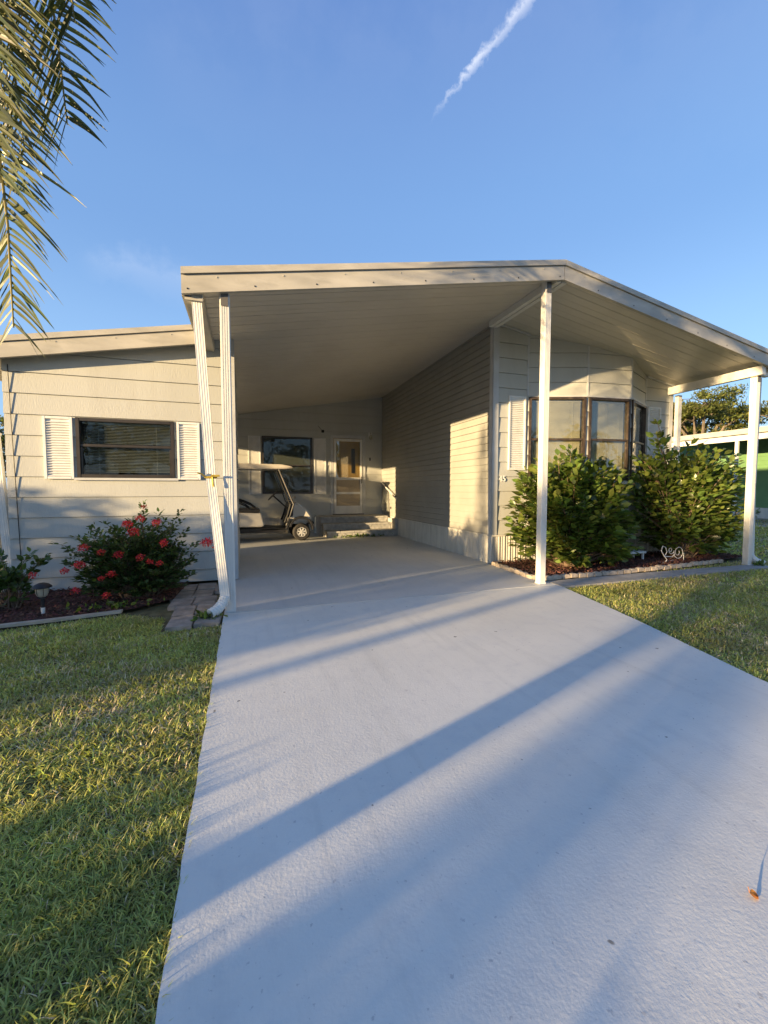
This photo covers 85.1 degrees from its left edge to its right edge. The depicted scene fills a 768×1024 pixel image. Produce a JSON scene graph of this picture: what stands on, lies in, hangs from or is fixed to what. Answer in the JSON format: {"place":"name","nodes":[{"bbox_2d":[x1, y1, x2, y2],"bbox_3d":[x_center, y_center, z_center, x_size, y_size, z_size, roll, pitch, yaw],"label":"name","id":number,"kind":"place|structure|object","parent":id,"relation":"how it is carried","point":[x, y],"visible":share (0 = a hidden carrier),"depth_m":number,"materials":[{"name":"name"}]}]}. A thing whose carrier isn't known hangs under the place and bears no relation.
{"place":"outdoors","nodes":[
{"label":"outdoors","id":0,"kind":"place"},
{"bbox_2d":[0,613,221,813],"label":"grass","id":1,"kind":"structure","parent":0,"point":[141,630],"depth_m":2.80,"materials":[{"name":"green plant"}]},
{"bbox_2d":[0,497,767,1023],"bbox_3d":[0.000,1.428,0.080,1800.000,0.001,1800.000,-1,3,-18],"label":"ground","id":2,"kind":"structure","parent":0,"point":[156,611],"depth_m":2.12,"materials":[{"name":"green plant"}]},
{"bbox_2d":[0,415,7,477],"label":"background tree","id":3,"kind":"object","parent":2,"relation":"on","point":[3,435],"visible":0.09,"depth_m":32.64,"materials":[{"name":"green plant"}]},
{"bbox_2d":[0,609,122,627],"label":"bed kerb","id":4,"kind":"structure","parent":2,"relation":"on","point":[39,621],"depth_m":4.43,"materials":[{"name":"grey concrete"}]},
{"bbox_2d":[0,582,187,623],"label":"mulch","id":5,"kind":"object","parent":2,"relation":"on","point":[51,604],"visible":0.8,"depth_m":4.96,"materials":[{"name":"brown wood"}]},
{"bbox_2d":[0,547,52,610],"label":"shrub","id":6,"kind":"object","parent":5,"relation":"on","point":[13,580],"visible":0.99,"depth_m":4.79,"materials":[{"name":"green plant"}]},
{"bbox_2d":[31,582,51,613],"bbox_3d":[-3.740,0.958,4.585,0.184,0.375,0.184,-1,3,-18],"label":"path light","id":7,"kind":"object","parent":5,"relation":"on","point":[41,591],"visible":0.99,"depth_m":4.55,"materials":[{"name":"black plastic"}]},
{"bbox_2d":[65,597,164,611],"bbox_3d":[-3.100,1.071,4.819,1.030,0.130,0.343,-1,3,-18],"label":"weed","id":8,"kind":"object","parent":5,"relation":"on","point":[116,605],"visible":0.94,"depth_m":4.81,"materials":[{"name":"green plant"}]},
{"bbox_2d":[48,499,213,599],"bbox_3d":[-3.044,0.464,5.276,1.886,1.260,0.879,-1,3,-18],"label":"flowering shrub","id":9,"kind":"object","parent":5,"relation":"on","point":[146,565],"visible":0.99,"depth_m":5.10,"materials":[{"name":"green plant"}]},
{"bbox_2d":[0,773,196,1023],"bbox_3d":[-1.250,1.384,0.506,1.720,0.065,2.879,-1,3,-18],"label":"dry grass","id":10,"kind":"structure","parent":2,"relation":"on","point":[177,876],"depth_m":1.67,"materials":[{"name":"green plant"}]},
{"bbox_2d":[0,769,204,1023],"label":"grass","id":11,"kind":"structure","parent":2,"relation":"on","point":[99,907],"depth_m":1.43,"materials":[{"name":"green plant"}]},
{"bbox_2d":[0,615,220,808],"bbox_3d":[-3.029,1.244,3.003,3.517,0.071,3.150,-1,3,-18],"label":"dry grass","id":12,"kind":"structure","parent":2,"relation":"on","point":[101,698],"depth_m":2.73,"materials":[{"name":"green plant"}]},
{"bbox_2d":[165,615,194,632],"bbox_3d":[-2.112,1.161,4.355,0.240,0.050,0.380,-1,3,-17],"label":"paver","id":13,"kind":"object","parent":2,"relation":"on","point":[179,623],"visible":0.84,"depth_m":4.28,"materials":[{"name":"grey concrete"}]},
{"bbox_2d":[167,597,194,610],"bbox_3d":[-2.464,1.120,5.101,0.250,0.050,0.380,-1,3,-17],"label":"paver","id":14,"kind":"object","parent":2,"relation":"on","point":[173,604],"visible":0.76,"depth_m":5.03,"materials":[{"name":"grey concrete"}]},
{"bbox_2d":[170,591,194,601],"bbox_3d":[-2.628,1.104,5.468,0.250,0.050,0.370,-1,3,-17],"label":"paver","id":15,"kind":"object","parent":2,"relation":"on","point":[186,594],"visible":0.48,"depth_m":5.45,"materials":[{"name":"grey concrete"}]},
{"bbox_2d":[171,605,196,617],"bbox_3d":[-2.260,1.139,4.737,0.220,0.050,0.400,-1,3,-19],"label":"paver","id":16,"kind":"object","parent":2,"relation":"on","point":[184,611],"visible":0.69,"depth_m":4.72,"materials":[{"name":"grey stone"}]},
{"bbox_2d":[180,584,197,591],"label":"paver","id":17,"kind":"object","parent":2,"relation":"on","point":[192,587],"visible":0.43,"depth_m":5.87,"materials":[{"name":"grey concrete"}]},
{"bbox_2d":[192,589,214,598],"bbox_3d":[-2.400,1.099,5.575,0.240,0.050,0.360,-1,3,-16],"label":"paver","id":18,"kind":"object","parent":2,"relation":"on","point":[208,592],"visible":0.73,"depth_m":5.53,"materials":[{"name":"grey concrete"}]},
{"bbox_2d":[192,595,216,605],"bbox_3d":[-2.227,1.115,5.211,0.250,0.050,0.380,-1,3,-17],"label":"paver","id":19,"kind":"object","parent":2,"relation":"on","point":[204,600],"visible":0.76,"depth_m":5.20,"materials":[{"name":"grey concrete"}]},
{"bbox_2d":[195,603,215,615],"bbox_3d":[-2.044,1.133,4.851,0.240,0.050,0.380,-1,3,-19],"label":"paver","id":20,"kind":"object","parent":2,"relation":"on","point":[201,607],"visible":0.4,"depth_m":4.88,"materials":[{"name":"grey concrete"}]},
{"bbox_2d":[197,583,216,589],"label":"paver","id":21,"kind":"object","parent":2,"relation":"on","point":[204,586],"visible":0.65,"depth_m":5.90,"materials":[{"name":"grey concrete"}]},
{"bbox_2d":[193,612,221,628],"bbox_3d":[-1.881,1.158,4.484,0.250,0.050,0.380,-1,3,-17],"label":"paver","id":22,"kind":"object","parent":2,"relation":"on","point":[202,622],"visible":0.77,"depth_m":4.34,"materials":[{"name":"grey concrete"}]},
{"bbox_2d":[190,609,227,620],"bbox_3d":[-1.925,1.123,4.479,0.307,0.167,0.382,2,4,36],"label":"weed","id":23,"kind":"object","parent":2,"relation":"on","point":[204,615],"visible":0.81,"depth_m":4.46,"materials":[{"name":"green plant"}]},
{"bbox_2d":[215,585,219,594],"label":"paver","id":24,"kind":"object","parent":2,"relation":"on","point":[217,591],"visible":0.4,"depth_m":5.66,"materials":[{"name":"grey concrete"}]},
{"bbox_2d":[333,533,392,537],"bbox_3d":[-0.538,0.686,12.101,1.901,0.178,0.190,-1,3,-18],"label":"weed","id":25,"kind":"object","parent":2,"relation":"on","point":[361,535],"visible":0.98,"depth_m":12.05,"materials":[{"name":"green plant"}]},
{"bbox_2d":[0,259,767,617],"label":"mobile home","id":26,"kind":"object","parent":2,"relation":"on","point":[450,397],"visible":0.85,"depth_m":6.82,"materials":[{"name":"paint"}]},
{"bbox_2d":[75,417,174,477],"bbox_3d":[-3.663,-0.895,6.066,1.400,1.010,0.485,-1,3,-18],"label":"window","id":27,"kind":"structure","parent":26,"relation":"in","point":[105,448],"depth_m":6.03,"materials":[{"name":"clear glass"}]},
{"bbox_2d":[262,436,312,493],"bbox_3d":[-3.053,-1.459,13.199,1.730,1.960,0.485,-1,3,-18],"label":"window","id":28,"kind":"structure","parent":26,"relation":"in","point":[295,452],"depth_m":13.10,"materials":[{"name":"clear glass"}]},
{"bbox_2d":[330,435,364,514],"bbox_3d":[-1.165,-1.196,13.604,1.160,2.570,0.171,-1,3,-18],"label":"door","id":29,"kind":"structure","parent":26,"relation":"in","point":[347,452],"depth_m":13.61,"materials":[{"name":"grey paint"}]},
{"bbox_2d":[527,397,586,477],"bbox_3d":[3.270,-1.397,8.139,1.275,1.760,0.485,0,3,0],"label":"bay window","id":30,"kind":"structure","parent":26,"relation":"in","point":[559,407],"depth_m":7.99,"materials":[{"name":"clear glass"}]},
{"bbox_2d":[569,397,630,479],"bbox_3d":[4.268,-1.402,8.241,1.105,1.760,0.485,-1,3,-12],"label":"bay window","id":31,"kind":"structure","parent":26,"relation":"in","point":[598,406],"depth_m":8.11,"materials":[{"name":"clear glass"}]},
{"bbox_2d":[603,400,646,479],"bbox_3d":[4.999,-1.425,8.646,1.146,1.760,0.485,-3,5,-45],"label":"bay window","id":32,"kind":"structure","parent":26,"relation":"in","point":[639,411],"depth_m":8.53,"materials":[{"name":"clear glass"}]},
{"bbox_2d":[545,575,553,580],"bbox_3d":[2.541,1.019,6.469,0.147,0.067,0.070,-1,3,-15],"label":"edging stone","id":33,"kind":"object","parent":2,"relation":"on","point":[547,577],"visible":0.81,"depth_m":6.43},
{"bbox_2d":[552,574,561,579],"bbox_3d":[2.682,1.011,6.508,0.147,0.067,0.070,-3,4,-14],"label":"edging stone","id":34,"kind":"object","parent":2,"relation":"on","point":[556,576],"visible":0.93,"depth_m":6.48,"materials":[{"name":"beige stone"}]},
{"bbox_2d":[561,574,569,578],"bbox_3d":[2.838,1.005,6.564,0.147,0.067,0.070,-2,5,-20],"label":"edging stone","id":35,"kind":"object","parent":2,"relation":"on","point":[565,576],"visible":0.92,"depth_m":6.53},
{"bbox_2d":[569,573,577,577],"bbox_3d":[2.986,0.999,6.612,0.147,0.067,0.070,0,1,-22],"label":"edging stone","id":36,"kind":"object","parent":2,"relation":"on","point":[573,575],"visible":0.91,"depth_m":6.58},
{"bbox_2d":[577,573,586,577],"bbox_3d":[3.142,1.003,6.660,0.147,0.067,0.070,0,4,-19],"label":"edging stone","id":37,"kind":"object","parent":2,"relation":"on","point":[581,575],"visible":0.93,"depth_m":6.63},
{"bbox_2d":[585,572,593,576],"bbox_3d":[3.283,1.001,6.701,0.147,0.067,0.070,-2,3,-22],"label":"edging stone","id":38,"kind":"object","parent":2,"relation":"on","point":[589,574],"visible":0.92,"depth_m":6.67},
{"bbox_2d":[592,571,601,576],"bbox_3d":[3.433,0.999,6.756,0.147,0.067,0.070,-1,6,-20],"label":"edging stone","id":39,"kind":"object","parent":2,"relation":"on","point":[596,573],"visible":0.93,"depth_m":6.72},
{"bbox_2d":[600,571,608,575],"bbox_3d":[3.587,0.993,6.813,0.147,0.067,0.070,-1,6,-18],"label":"edging stone","id":40,"kind":"object","parent":2,"relation":"on","point":[604,573],"visible":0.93,"depth_m":6.78,"materials":[{"name":"beige stone"}]},
{"bbox_2d":[608,570,616,574],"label":"edging stone","id":41,"kind":"object","parent":2,"relation":"on","point":[611,572],"visible":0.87,"depth_m":6.83,"materials":[{"name":"beige stone"}]},
{"bbox_2d":[493,550,741,575],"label":"mulch","id":42,"kind":"object","parent":2,"relation":"on","point":[573,569],"depth_m":7.63,"materials":[{"name":"brown wood"}]},
{"bbox_2d":[502,444,644,568],"bbox_3d":[3.375,-0.110,7.457,3.011,2.164,1.634,-1,3,-18],"label":"leaved shrub","id":43,"kind":"object","parent":42,"relation":"on","point":[589,520],"visible":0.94,"depth_m":7.06,"materials":[{"name":"green plant"}]},
{"bbox_2d":[631,550,645,558],"bbox_3d":[4.742,0.839,8.095,0.550,0.180,0.280,-1,3,-18],"label":"stand","id":44,"kind":"object","parent":42,"relation":"on","point":[641,552],"visible":0.4,"depth_m":8.04,"materials":[{"name":"white paint"}]},
{"bbox_2d":[661,546,683,562],"bbox_3d":[5.391,0.780,7.903,0.646,0.333,0.157,-1,3,-21],"label":"wire ornament","id":45,"kind":"object","parent":42,"relation":"on","point":[671,553],"visible":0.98,"depth_m":7.88,"materials":[{"name":"white metal"}]},
{"bbox_2d":[627,418,745,558],"bbox_3d":[5.978,-0.441,8.287,3.209,2.744,1.378,-1,3,-18],"label":"leaved shrub","id":46,"kind":"object","parent":42,"relation":"on","point":[687,505],"visible":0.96,"depth_m":8.01,"materials":[{"name":"green plant"}]},
{"bbox_2d":[622,569,630,573],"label":"edging stone","id":47,"kind":"object","parent":2,"relation":"on","point":[626,571],"visible":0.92,"depth_m":6.95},
{"bbox_2d":[628,568,636,572],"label":"edging stone","id":48,"kind":"object","parent":2,"relation":"on","point":[633,570],"visible":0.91,"depth_m":7.01,"materials":[{"name":"beige stone"}]},
{"bbox_2d":[635,567,643,571],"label":"edging stone","id":49,"kind":"object","parent":2,"relation":"on","point":[640,569],"visible":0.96,"depth_m":7.06,"materials":[{"name":"beige stone"}]},
{"bbox_2d":[643,567,650,571],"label":"edging stone","id":50,"kind":"object","parent":2,"relation":"on","point":[646,569],"visible":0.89,"depth_m":7.12,"materials":[{"name":"beige stone"}]},
{"bbox_2d":[650,566,657,570],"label":"edging stone","id":51,"kind":"object","parent":2,"relation":"on","point":[653,568],"visible":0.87,"depth_m":7.17,"materials":[{"name":"beige stone"}]},
{"bbox_2d":[546,564,767,587],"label":"walkway","id":52,"kind":"structure","parent":2,"relation":"on","point":[593,581],"depth_m":6.74,"materials":[{"name":"concrete"}]},
{"bbox_2d":[753,559,765,565],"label":"weed","id":53,"kind":"object","parent":52,"relation":"on","point":[761,563],"visible":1,"depth_m":7.60,"materials":[{"name":"green plant"}]},
{"bbox_2d":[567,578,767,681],"bbox_3d":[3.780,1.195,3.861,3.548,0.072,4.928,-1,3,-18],"label":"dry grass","id":54,"kind":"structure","parent":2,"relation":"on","point":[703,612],"depth_m":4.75,"materials":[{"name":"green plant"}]},
{"bbox_2d":[667,564,675,568],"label":"edging stone","id":55,"kind":"object","parent":2,"relation":"on","point":[672,566],"visible":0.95,"depth_m":7.34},
{"bbox_2d":[684,415,729,434],"bbox_3d":[22.517,-4.226,32.261,7.830,7.698,7.458,-1,3,-18],"label":"spreading tree","id":56,"kind":"object","parent":2,"relation":"on","point":[698,421],"visible":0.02,"depth_m":31.44,"materials":[{"name":"green plant"}]},
{"bbox_2d":[671,426,767,518],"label":"green home","id":57,"kind":"object","parent":2,"relation":"on","point":[736,441],"visible":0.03,"depth_m":19.60,"materials":[{"name":"paint"}]},
{"bbox_2d":[672,383,767,441],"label":"spreading tree","id":58,"kind":"object","parent":2,"relation":"on","point":[717,409],"visible":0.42,"depth_m":25.21,"materials":[{"name":"green plant"}]},
{"bbox_2d":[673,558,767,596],"bbox_3d":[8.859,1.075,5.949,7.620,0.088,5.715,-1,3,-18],"label":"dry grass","id":59,"kind":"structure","parent":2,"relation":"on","point":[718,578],"depth_m":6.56,"materials":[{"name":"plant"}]},
{"bbox_2d":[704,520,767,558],"bbox_3d":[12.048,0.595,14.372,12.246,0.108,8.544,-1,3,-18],"label":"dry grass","id":60,"kind":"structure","parent":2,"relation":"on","point":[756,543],"depth_m":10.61,"materials":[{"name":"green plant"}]},
{"bbox_2d":[0,0,767,484],"label":"sky","id":61,"kind":"structure","parent":0,"point":[625,142],"materials":[{"name":"blue"}]},
{"bbox_2d":[224,532,554,613],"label":"carport floor","id":62,"kind":"structure","parent":0,"point":[284,570],"depth_m":6.99,"materials":[{"name":"grey concrete"}]},
{"bbox_2d":[238,463,313,539],"bbox_3d":[-3.442,-0.265,11.414,2.930,2.055,1.400,-1,3,-18],"label":"golf cart","id":63,"kind":"object","parent":62,"relation":"on","point":[297,520],"visible":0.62,"depth_m":11.16,"materials":[{"name":"beige plastic"}]},
{"bbox_2d":[315,514,397,537],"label":"brick steps","id":64,"kind":"structure","parent":62,"relation":"on","point":[329,526],"depth_m":12.50,"materials":[{"name":"white brick"}]},
{"bbox_2d":[155,585,767,1023],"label":"driveway","id":65,"kind":"structure","parent":0,"point":[537,805],"depth_m":1.75,"materials":[{"name":"grey concrete"}]},
{"bbox_2d":[748,887,758,898],"bbox_3d":[1.264,1.300,1.429,0.048,0.051,0.020,-2,4,-27],"label":"dry leaf","id":66,"kind":"object","parent":65,"relation":"on","point":[753,893],"visible":1,"depth_m":1.44,"materials":[{"name":"orange plant"}]},
{"bbox_2d":[565,576,767,681],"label":"grass","id":67,"kind":"structure","parent":0,"point":[609,594],"depth_m":4.80,"materials":[{"name":"green plant"}]},
{"bbox_2d":[655,557,767,596],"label":"grass","id":68,"kind":"structure","parent":0,"point":[758,578],"depth_m":6.57,"materials":[{"name":"green plant"}]},
{"bbox_2d":[717,519,767,557],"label":"grass","id":69,"kind":"structure","parent":0,"point":[757,535],"depth_m":10.68,"materials":[{"name":"green plant"}]},
{"bbox_2d":[736,518,767,527],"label":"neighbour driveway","id":70,"kind":"structure","parent":0,"point":[764,523],"depth_m":17.38,"materials":[{"name":"concrete"}]},
{"bbox_2d":[735,506,760,520],"bbox_3d":[15.308,0.038,17.597,0.947,0.782,1.135,1,3,9],"label":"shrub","id":71,"kind":"object","parent":70,"relation":"on","point":[756,511],"visible":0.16,"depth_m":17.38,"materials":[{"name":"green plant"}]},
{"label":"grass","id":72,"kind":"object","parent":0,"visible":0},
{"bbox_2d":[0,0,116,355],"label":"palm tree","id":73,"kind":"object","parent":72,"relation":"on","point":[12,102],"visible":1,"depth_m":2.01,"materials":[{"name":"green plant"}]}
]}

